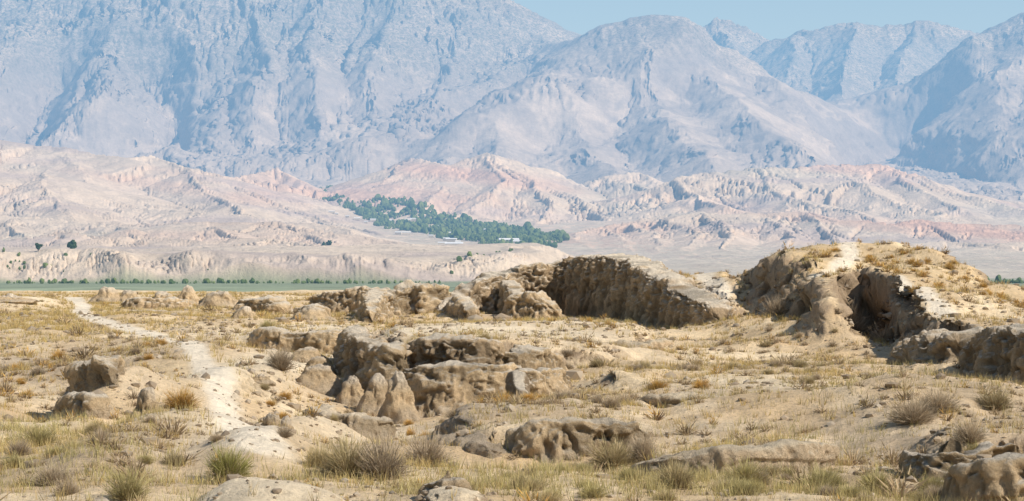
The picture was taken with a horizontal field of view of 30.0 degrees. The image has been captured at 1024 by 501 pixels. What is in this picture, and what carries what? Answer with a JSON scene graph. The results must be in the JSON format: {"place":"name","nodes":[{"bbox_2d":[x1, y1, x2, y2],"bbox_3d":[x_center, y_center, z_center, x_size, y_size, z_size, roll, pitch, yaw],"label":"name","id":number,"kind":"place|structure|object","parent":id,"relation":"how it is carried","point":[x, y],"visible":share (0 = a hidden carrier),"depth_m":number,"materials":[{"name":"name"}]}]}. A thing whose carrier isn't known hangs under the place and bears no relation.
{"place":"outdoors","nodes":[
{"label":"outdoors","id":0,"kind":"place"},
{"bbox_2d":[0,287,454,291],"bbox_3d":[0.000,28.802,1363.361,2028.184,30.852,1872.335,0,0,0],"label":"valley floor","id":1,"kind":"structure","parent":0,"point":[254,289],"depth_m":2187.60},
{"bbox_2d":[0,0,1023,188],"bbox_3d":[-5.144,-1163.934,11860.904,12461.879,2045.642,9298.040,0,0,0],"label":"mountain","id":2,"kind":"structure","parent":0,"point":[320,93],"depth_m":10093.04,"materials":[{"name":"stone"}]},
{"bbox_2d":[0,140,1023,279],"bbox_3d":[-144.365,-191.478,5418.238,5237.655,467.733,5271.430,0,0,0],"label":"foothills","id":3,"kind":"structure","parent":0,"point":[733,222],"depth_m":5633.14,"materials":[{"name":"stone"}]},
{"bbox_2d":[2,185,1023,283],"bbox_3d":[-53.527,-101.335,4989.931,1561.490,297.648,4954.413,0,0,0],"label":"woods","id":4,"kind":"object","parent":3,"relation":"on","point":[463,226],"visible":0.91,"depth_m":5266.81,"materials":[{"name":"plant"}]},
{"bbox_2d":[0,242,1023,500],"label":"ground","id":5,"kind":"structure","parent":0,"point":[872,288],"depth_m":49.06,"materials":[{"name":"soil"}]},
{"bbox_2d":[0,450,30,468],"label":"olive shrub","id":6,"kind":"object","parent":5,"relation":"on","point":[13,461],"visible":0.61,"depth_m":27.79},
{"bbox_2d":[3,436,35,455],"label":"dry shrub","id":7,"kind":"object","parent":5,"relation":"on","point":[18,447],"visible":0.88,"depth_m":29.32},
{"bbox_2d":[0,293,39,303],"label":"clay lump","id":8,"kind":"object","parent":5,"relation":"on","point":[11,298],"visible":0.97,"depth_m":144.98,"materials":[{"name":"soil"}]},
{"bbox_2d":[6,421,62,445],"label":"olive shrub","id":9,"kind":"object","parent":5,"relation":"on","point":[43,434],"visible":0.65,"depth_m":33.36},
{"bbox_2d":[29,365,48,375],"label":"dry shrub","id":10,"kind":"object","parent":5,"relation":"on","point":[36,371],"visible":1,"depth_m":61.40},
{"bbox_2d":[40,444,61,456],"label":"olive shrub","id":11,"kind":"object","parent":5,"relation":"on","point":[51,449],"visible":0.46,"depth_m":28.75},
{"bbox_2d":[24,456,79,486],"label":"dry shrub","id":12,"kind":"object","parent":5,"relation":"on","point":[49,475],"visible":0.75,"depth_m":24.68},
{"bbox_2d":[48,349,68,359],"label":"orange shrub","id":13,"kind":"object","parent":5,"relation":"on","point":[55,354],"visible":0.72,"depth_m":67.70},
{"bbox_2d":[49,474,83,496],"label":"dry shrub","id":14,"kind":"object","parent":5,"relation":"on","point":[72,490],"visible":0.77,"depth_m":23.15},
{"bbox_2d":[53,391,110,418],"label":"clay slab","id":15,"kind":"structure","parent":5,"relation":"on","point":[89,403],"depth_m":41.20,"materials":[{"name":"stone"}]},
{"bbox_2d":[79,418,105,433],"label":"straw shrub","id":16,"kind":"object","parent":5,"relation":"on","point":[96,425],"visible":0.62,"depth_m":31.74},
{"bbox_2d":[63,355,126,394],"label":"clay slab","id":17,"kind":"structure","parent":5,"relation":"on","point":[94,372],"depth_m":44.13,"materials":[{"name":"stone"}]},
{"bbox_2d":[87,286,120,302],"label":"clay lump","id":18,"kind":"object","parent":5,"relation":"on","point":[107,294],"visible":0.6,"depth_m":157.29,"materials":[{"name":"soil"}]},
{"bbox_2d":[96,462,153,500],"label":"olive shrub","id":19,"kind":"object","parent":5,"relation":"on","point":[122,492],"visible":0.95,"depth_m":22.79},
{"bbox_2d":[117,290,138,302],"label":"clay lump","id":20,"kind":"object","parent":5,"relation":"on","point":[126,294],"visible":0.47,"depth_m":157.41,"materials":[{"name":"soil"}]},
{"bbox_2d":[130,386,159,417],"bbox_3d":[-7.321,3.370,38.507,1.097,1.270,0.927,0,0,0],"label":"clay rock","id":21,"kind":"object","parent":5,"relation":"on","point":[145,398],"visible":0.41,"depth_m":38.37,"materials":[{"name":"stone"}]},
{"bbox_2d":[136,453,157,463],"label":"olive shrub","id":22,"kind":"object","parent":5,"relation":"on","point":[148,460],"visible":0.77,"depth_m":26.89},
{"bbox_2d":[120,296,192,308],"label":"ruined wall","id":23,"kind":"structure","parent":5,"relation":"on","point":[146,302],"depth_m":136.42,"materials":[{"name":"soil"}]},
{"bbox_2d":[152,291,172,298],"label":"clay lump","id":24,"kind":"object","parent":5,"relation":"on","point":[162,294],"visible":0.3,"depth_m":155.60,"materials":[{"name":"soil"}]},
{"bbox_2d":[158,446,186,467],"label":"straw shrub","id":25,"kind":"object","parent":5,"relation":"on","point":[177,457],"visible":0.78,"depth_m":27.20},
{"bbox_2d":[162,384,203,408],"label":"orange shrub","id":26,"kind":"object","parent":5,"relation":"on","point":[181,401],"visible":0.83,"depth_m":42.62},
{"bbox_2d":[177,285,199,304],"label":"clay lump","id":27,"kind":"object","parent":5,"relation":"on","point":[188,292],"visible":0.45,"depth_m":151.54,"materials":[{"name":"soil"}]},
{"bbox_2d":[208,431,224,441],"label":"dry shrub","id":28,"kind":"object","parent":5,"relation":"on","point":[213,437],"visible":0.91,"depth_m":28.93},
{"bbox_2d":[197,290,237,307],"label":"clay lump","id":29,"kind":"object","parent":5,"relation":"on","point":[219,298],"visible":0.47,"depth_m":139.13,"materials":[{"name":"soil"}]},
{"bbox_2d":[201,440,257,481],"bbox_3d":[-3.900,2.857,26.348,0.838,0.720,0.826,0,0,-10],"label":"green shrub","id":30,"kind":"object","parent":5,"relation":"on","point":[232,465],"visible":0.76,"depth_m":26.36,"materials":[{"name":"plant"}]},
{"bbox_2d":[230,306,258,318],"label":"clay lump","id":31,"kind":"object","parent":5,"relation":"on","point":[245,311],"visible":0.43,"depth_m":111.56,"materials":[{"name":"soil"}]},
{"bbox_2d":[232,295,293,313],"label":"ruined wall","id":32,"kind":"structure","parent":5,"relation":"on","point":[277,304],"depth_m":129.89,"materials":[{"name":"soil"}]},
{"bbox_2d":[253,373,275,385],"bbox_3d":[-6.840,3.532,51.989,0.854,0.392,0.695,0,0,0],"label":"clay rock","id":33,"kind":"object","parent":5,"relation":"on","point":[261,378],"visible":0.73,"depth_m":51.82,"materials":[{"name":"stone"}]},
{"bbox_2d":[256,319,280,326],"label":"olive shrub","id":34,"kind":"object","parent":5,"relation":"on","point":[267,324],"visible":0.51,"depth_m":93.40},
{"bbox_2d":[261,412,279,425],"bbox_3d":[-4.526,3.444,35.973,0.852,0.786,0.795,0,0,27],"label":"clay rock","id":35,"kind":"object","parent":5,"relation":"on","point":[269,416],"visible":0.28,"depth_m":35.90,"materials":[{"name":"stone"}]},
{"bbox_2d":[261,345,300,370],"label":"dry shrub","id":36,"kind":"object","parent":5,"relation":"on","point":[279,361],"visible":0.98,"depth_m":58.38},
{"bbox_2d":[278,415,293,428],"bbox_3d":[-4.165,3.474,35.512,0.517,0.849,0.494,0,0,0],"label":"clay rock","id":37,"kind":"object","parent":5,"relation":"on","point":[286,420],"visible":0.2,"depth_m":35.44,"materials":[{"name":"stone"}]},
{"bbox_2d":[276,422,299,437],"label":"dry shrub","id":38,"kind":"object","parent":5,"relation":"on","point":[285,433],"visible":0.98,"depth_m":29.73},
{"bbox_2d":[246,326,342,353],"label":"ruined wall","id":39,"kind":"structure","parent":5,"relation":"on","point":[321,341],"depth_m":78.01,"materials":[{"name":"soil"}]},
{"bbox_2d":[290,346,332,363],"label":"clay lump","id":40,"kind":"object","parent":5,"relation":"on","point":[306,354],"visible":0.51,"depth_m":65.63,"materials":[{"name":"soil"}]},
{"bbox_2d":[293,303,330,315],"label":"ruined wall","id":41,"kind":"structure","parent":5,"relation":"on","point":[296,309],"depth_m":115.01,"materials":[{"name":"soil"}]},
{"bbox_2d":[289,305,336,320],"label":"clay lump","id":42,"kind":"object","parent":5,"relation":"on","point":[311,312],"visible":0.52,"depth_m":109.44,"materials":[{"name":"soil"}]},
{"bbox_2d":[303,439,330,466],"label":"straw shrub","id":43,"kind":"object","parent":5,"relation":"on","point":[314,455],"visible":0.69,"depth_m":27.72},
{"bbox_2d":[296,363,342,395],"bbox_3d":[-5.849,4.026,57.986,1.786,1.219,1.650,0,0,0],"label":"clay lump","id":44,"kind":"object","parent":5,"relation":"on","point":[322,379],"visible":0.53,"depth_m":57.53,"materials":[{"name":"stone"}]},
{"bbox_2d":[305,356,337,375],"bbox_3d":[-6.367,3.974,62.998,1.262,1.007,1.212,0,0,0],"label":"clay lump","id":45,"kind":"object","parent":5,"relation":"on","point":[313,361],"visible":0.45,"depth_m":62.80,"materials":[{"name":"stone"}]},
{"bbox_2d":[309,286,378,312],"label":"ruined wall","id":46,"kind":"structure","parent":5,"relation":"on","point":[348,300],"depth_m":131.50,"materials":[{"name":"soil"}]},
{"bbox_2d":[311,424,383,479],"bbox_3d":[-2.332,2.800,26.895,1.166,0.820,1.153,0,0,-26],"label":"straw shrub","id":47,"kind":"object","parent":5,"relation":"on","point":[337,460],"visible":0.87,"depth_m":26.72,"materials":[{"name":"plant"}]},
{"bbox_2d":[301,404,395,440],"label":"earth bank","id":48,"kind":"structure","parent":5,"relation":"on","point":[357,421],"depth_m":43.99,"materials":[{"name":"soil"}]},
{"bbox_2d":[334,375,364,406],"bbox_3d":[-4.668,4.342,55.978,1.170,1.385,1.056,0,0,0],"label":"clay lump","id":49,"kind":"object","parent":5,"relation":"on","point":[352,393],"visible":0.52,"depth_m":55.74,"materials":[{"name":"stone"}]},
{"bbox_2d":[332,324,387,380],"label":"ruined wall","id":50,"kind":"structure","parent":5,"relation":"on","point":[348,359],"depth_m":61.34,"materials":[{"name":"soil"}]},
{"bbox_2d":[355,373,387,414],"bbox_3d":[-3.816,4.415,54.479,1.428,1.854,1.261,0,0,0],"label":"clay lump","id":51,"kind":"object","parent":5,"relation":"on","point":[372,399],"visible":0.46,"depth_m":54.21,"materials":[{"name":"stone"}]},
{"bbox_2d":[356,287,393,322],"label":"ruined wall","id":52,"kind":"structure","parent":5,"relation":"on","point":[374,305],"depth_m":111.13,"materials":[{"name":"soil"}]},
{"bbox_2d":[355,341,411,390],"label":"ruined wall","id":53,"kind":"structure","parent":5,"relation":"on","point":[386,360],"depth_m":56.03,"materials":[{"name":"stone"}]},
{"bbox_2d":[350,423,419,480],"bbox_3d":[-1.805,2.801,26.793,1.048,0.914,1.046,0,0,-42],"label":"dry shrub","id":54,"kind":"object","parent":5,"relation":"on","point":[395,463],"visible":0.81,"depth_m":26.67,"materials":[{"name":"plant"}]},
{"bbox_2d":[377,370,422,423],"bbox_3d":[-3.054,4.349,52.000,1.305,2.203,1.132,0,0,0],"label":"clay lump","id":55,"kind":"object","parent":5,"relation":"on","point":[398,406],"visible":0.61,"depth_m":51.76,"materials":[{"name":"stone"}]},
{"bbox_2d":[387,279,450,314],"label":"ruined wall","id":56,"kind":"structure","parent":5,"relation":"on","point":[407,296],"depth_m":118.90,"materials":[{"name":"soil"}]},
{"bbox_2d":[399,421,461,466],"bbox_3d":[-1.373,3.100,30.512,1.085,0.869,1.087,0,0,33],"label":"dry shrub","id":57,"kind":"object","parent":5,"relation":"on","point":[435,450],"visible":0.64,"depth_m":30.47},
{"bbox_2d":[418,470,472,495],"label":"earth bank","id":58,"kind":"structure","parent":5,"relation":"on","point":[447,479],"depth_m":22.92,"materials":[{"name":"soil"}]},
{"bbox_2d":[409,332,505,367],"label":"ruined wall","id":59,"kind":"structure","parent":5,"relation":"on","point":[435,348],"depth_m":56.58,"materials":[{"name":"soil"}]},
{"bbox_2d":[442,295,479,320],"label":"ruined wall","id":60,"kind":"structure","parent":5,"relation":"on","point":[462,307],"depth_m":113.17,"materials":[{"name":"soil"}]},
{"bbox_2d":[403,360,521,417],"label":"ruined wall","id":61,"kind":"structure","parent":5,"relation":"on","point":[439,388],"depth_m":53.64,"materials":[{"name":"stone"}]},
{"bbox_2d":[430,428,506,458],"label":"earth bank","id":62,"kind":"structure","parent":5,"relation":"on","point":[480,445],"depth_m":32.60,"materials":[{"name":"soil"}]},
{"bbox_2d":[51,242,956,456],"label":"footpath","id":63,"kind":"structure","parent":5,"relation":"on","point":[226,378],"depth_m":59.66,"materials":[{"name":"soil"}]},
{"bbox_2d":[497,280,523,313],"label":"ruined wall","id":64,"kind":"structure","parent":5,"relation":"on","point":[507,288],"depth_m":118.53,"materials":[{"name":"soil"}]},
{"bbox_2d":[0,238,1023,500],"bbox_3d":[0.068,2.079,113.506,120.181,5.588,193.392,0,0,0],"label":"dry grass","id":65,"kind":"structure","parent":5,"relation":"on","point":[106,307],"depth_m":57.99,"materials":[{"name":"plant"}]},
{"bbox_2d":[0,241,1023,500],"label":"olive grass","id":66,"kind":"structure","parent":5,"relation":"on","point":[640,479],"depth_m":26.55,"materials":[{"name":"plant"}]},
{"bbox_2d":[0,243,1023,500],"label":"rubble","id":67,"kind":"object","parent":5,"relation":"on","point":[574,375],"visible":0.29,"depth_m":56.01,"materials":[{"name":"stone"}]},
{"bbox_2d":[0,241,1023,500],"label":"scrub","id":68,"kind":"object","parent":5,"relation":"on","point":[684,431],"visible":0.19,"depth_m":39.84,"materials":[{"name":"plant"}]},
{"bbox_2d":[505,370,531,396],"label":"ruined wall","id":69,"kind":"structure","parent":5,"relation":"on","point":[520,381],"depth_m":47.21,"materials":[{"name":"stone"}]},
{"bbox_2d":[505,469,535,488],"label":"straw shrub","id":70,"kind":"object","parent":5,"relation":"on","point":[513,483],"visible":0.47,"depth_m":25.08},
{"bbox_2d":[514,469,549,490],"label":"straw shrub","id":71,"kind":"object","parent":5,"relation":"on","point":[534,483],"visible":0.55,"depth_m":24.95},
{"bbox_2d":[505,290,561,319],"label":"ruined wall","id":72,"kind":"structure","parent":5,"relation":"on","point":[532,304],"depth_m":110.51,"materials":[{"name":"soil"}]},
{"bbox_2d":[502,344,568,370],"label":"ruined wall","id":73,"kind":"structure","parent":5,"relation":"on","point":[528,356],"depth_m":58.01,"materials":[{"name":"stone"}]},
{"bbox_2d":[505,367,573,396],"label":"ruined wall","id":74,"kind":"structure","parent":5,"relation":"on","point":[546,381],"depth_m":50.23,"materials":[{"name":"stone"}]},
{"bbox_2d":[539,485,566,500],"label":"straw shrub","id":75,"kind":"object","parent":5,"relation":"on","point":[553,496],"visible":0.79,"depth_m":23.45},
{"bbox_2d":[504,417,651,463],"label":"earth bank","id":76,"kind":"structure","parent":5,"relation":"on","point":[565,437],"depth_m":32.42,"materials":[{"name":"soil"}]},
{"bbox_2d":[434,253,736,328],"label":"ruined wall","id":77,"kind":"structure","parent":5,"relation":"on","point":[646,291],"depth_m":112.32,"materials":[{"name":"soil"}]},
{"bbox_2d":[575,481,611,498],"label":"olive shrub","id":78,"kind":"object","parent":5,"relation":"on","point":[586,492],"visible":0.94,"depth_m":24.25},
{"bbox_2d":[587,357,604,366],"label":"straw shrub","id":79,"kind":"object","parent":5,"relation":"on","point":[597,363],"visible":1,"depth_m":60.89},
{"bbox_2d":[599,395,622,407],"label":"dry shrub","id":80,"kind":"object","parent":5,"relation":"on","point":[612,401],"visible":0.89,"depth_m":38.64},
{"bbox_2d":[584,429,639,468],"bbox_3d":[1.628,3.276,31.774,1.164,0.707,1.142,0,0,43],"label":"straw shrub","id":81,"kind":"object","parent":5,"relation":"on","point":[618,457],"visible":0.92,"depth_m":31.67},
{"bbox_2d":[615,464,643,480],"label":"olive shrub","id":82,"kind":"object","parent":5,"relation":"on","point":[625,473],"visible":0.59,"depth_m":27.02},
{"bbox_2d":[597,338,674,351],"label":"earth bank","id":83,"kind":"structure","parent":5,"relation":"on","point":[663,343],"depth_m":76.23,"materials":[{"name":"soil"}]},
{"bbox_2d":[627,428,663,462],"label":"dry shrub","id":84,"kind":"object","parent":5,"relation":"on","point":[645,451],"visible":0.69,"depth_m":31.83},
{"bbox_2d":[645,377,669,389],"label":"orange shrub","id":85,"kind":"object","parent":5,"relation":"on","point":[658,383],"visible":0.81,"depth_m":47.63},
{"bbox_2d":[653,485,679,500],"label":"straw shrub","id":86,"kind":"object","parent":5,"relation":"on","point":[663,494],"visible":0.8,"depth_m":24.31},
{"bbox_2d":[645,453,705,489],"bbox_3d":[2.135,2.927,25.535,0.788,0.550,0.893,0,0,-20],"label":"straw shrub","id":87,"kind":"object","parent":5,"relation":"on","point":[679,471],"visible":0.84,"depth_m":25.47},
{"bbox_2d":[691,376,710,388],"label":"orange shrub","id":88,"kind":"object","parent":5,"relation":"on","point":[697,384],"visible":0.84,"depth_m":46.65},
{"bbox_2d":[629,439,839,475],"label":"earth bank","id":89,"kind":"structure","parent":5,"relation":"on","point":[797,452],"depth_m":29.04,"materials":[{"name":"soil"}]},
{"bbox_2d":[638,385,841,407],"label":"earth bank","id":90,"kind":"structure","parent":5,"relation":"on","point":[673,399],"depth_m":43.29,"materials":[{"name":"soil"}]},
{"bbox_2d":[718,453,774,484],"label":"olive shrub","id":91,"kind":"object","parent":5,"relation":"on","point":[743,471],"visible":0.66,"depth_m":27.08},
{"bbox_2d":[726,475,766,495],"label":"olive shrub","id":92,"kind":"object","parent":5,"relation":"on","point":[744,484],"visible":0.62,"depth_m":24.73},
{"bbox_2d":[742,477,772,492],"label":"olive shrub","id":93,"kind":"object","parent":5,"relation":"on","point":[754,483],"visible":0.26,"depth_m":25.58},
{"bbox_2d":[748,463,771,485],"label":"dry shrub","id":94,"kind":"object","parent":5,"relation":"on","point":[765,478],"visible":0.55,"depth_m":27.12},
{"bbox_2d":[762,461,783,475],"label":"straw shrub","id":95,"kind":"object","parent":5,"relation":"on","point":[772,471],"visible":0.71,"depth_m":28.24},
{"bbox_2d":[759,292,790,316],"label":"dry shrub","id":96,"kind":"object","parent":5,"relation":"on","point":[775,307],"visible":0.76,"depth_m":90.86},
{"bbox_2d":[768,357,783,366],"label":"dry shrub","id":97,"kind":"object","parent":5,"relation":"on","point":[775,361],"visible":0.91,"depth_m":59.87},
{"bbox_2d":[791,358,809,367],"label":"straw shrub","id":98,"kind":"object","parent":5,"relation":"on","point":[797,363],"visible":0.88,"depth_m":59.41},
{"bbox_2d":[794,456,844,490],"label":"olive shrub","id":99,"kind":"object","parent":5,"relation":"on","point":[816,474],"visible":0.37,"depth_m":26.55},
{"bbox_2d":[816,482,841,495],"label":"dry shrub","id":100,"kind":"object","parent":5,"relation":"on","point":[824,489],"visible":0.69,"depth_m":24.91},
{"bbox_2d":[835,482,868,497],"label":"olive shrub","id":101,"kind":"object","parent":5,"relation":"on","point":[855,489],"visible":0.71,"depth_m":24.77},
{"bbox_2d":[847,302,870,333],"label":"dry shrub","id":102,"kind":"object","parent":5,"relation":"on","point":[856,327],"visible":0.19,"depth_m":88.43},
{"bbox_2d":[851,460,906,495],"bbox_3d":[5.047,3.149,26.545,0.819,0.562,0.758,0,0,-21],"label":"olive shrub","id":103,"kind":"object","parent":5,"relation":"on","point":[869,478],"visible":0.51,"depth_m":26.47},
{"bbox_2d":[864,323,893,343],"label":"dry shrub","id":104,"kind":"object","parent":5,"relation":"on","point":[885,334],"visible":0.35,"depth_m":82.16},
{"bbox_2d":[880,386,942,424],"bbox_3d":[7.282,2.808,34.745,1.236,0.759,1.238,0,0,9],"label":"dry shrub","id":105,"kind":"object","parent":5,"relation":"on","point":[912,413],"visible":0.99,"depth_m":34.67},
{"bbox_2d":[914,473,943,491],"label":"olive shrub","id":106,"kind":"object","parent":5,"relation":"on","point":[925,483],"visible":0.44,"depth_m":26.50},
{"bbox_2d":[917,481,941,500],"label":"dry shrub","id":107,"kind":"object","parent":5,"relation":"on","point":[933,491],"visible":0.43,"depth_m":25.11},
{"bbox_2d":[885,326,983,364],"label":"ruined wall","id":108,"kind":"structure","parent":5,"relation":"on","point":[942,345],"depth_m":59.40,"materials":[{"name":"soil"}]},
{"bbox_2d":[917,380,969,413],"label":"dry shrub","id":109,"kind":"object","parent":5,"relation":"on","point":[944,403],"visible":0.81,"depth_m":35.58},
{"bbox_2d":[898,438,1019,480],"bbox_3d":[6.540,3.332,27.990,1.977,1.172,1.510,0,0,17],"label":"clay ledge","id":110,"kind":"object","parent":5,"relation":"on","point":[950,452],"visible":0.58,"depth_m":27.83,"materials":[{"name":"stone"}]},
{"bbox_2d":[949,414,998,443],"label":"dry shrub","id":111,"kind":"object","parent":5,"relation":"on","point":[969,433],"visible":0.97,"depth_m":29.44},
{"bbox_2d":[938,452,1023,500],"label":"clay ledge","id":112,"kind":"object","parent":5,"relation":"on","point":[1002,475],"visible":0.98,"depth_m":23.44,"materials":[{"name":"stone"}]},
{"bbox_2d":[956,323,1023,384],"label":"ruined wall","id":113,"kind":"structure","parent":5,"relation":"on","point":[994,351],"depth_m":51.65,"materials":[{"name":"soil"}]},
{"bbox_2d":[970,382,1016,410],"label":"straw shrub","id":114,"kind":"object","parent":5,"relation":"on","point":[998,401],"visible":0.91,"depth_m":37.12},
{"bbox_2d":[0,248,1023,286],"bbox_3d":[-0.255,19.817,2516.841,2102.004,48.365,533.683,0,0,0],"label":"valley floor","id":115,"kind":"structure","parent":0,"point":[103,264],"depth_m":2620.98,"materials":[{"name":"earth"},{"name":"grass"}]},
{"bbox_2d":[512,0,1023,40],"label":"sky","id":116,"kind":"structure","parent":0,"point":[772,19],"materials":[{"name":"blue"}]},
{"bbox_2d":[703,17,1023,200],"bbox_3d":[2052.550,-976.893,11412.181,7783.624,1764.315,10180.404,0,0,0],"label":"mountain","id":117,"kind":"structure","parent":0,"point":[835,62],"depth_m":13585.83,"materials":[{"name":"stone"}]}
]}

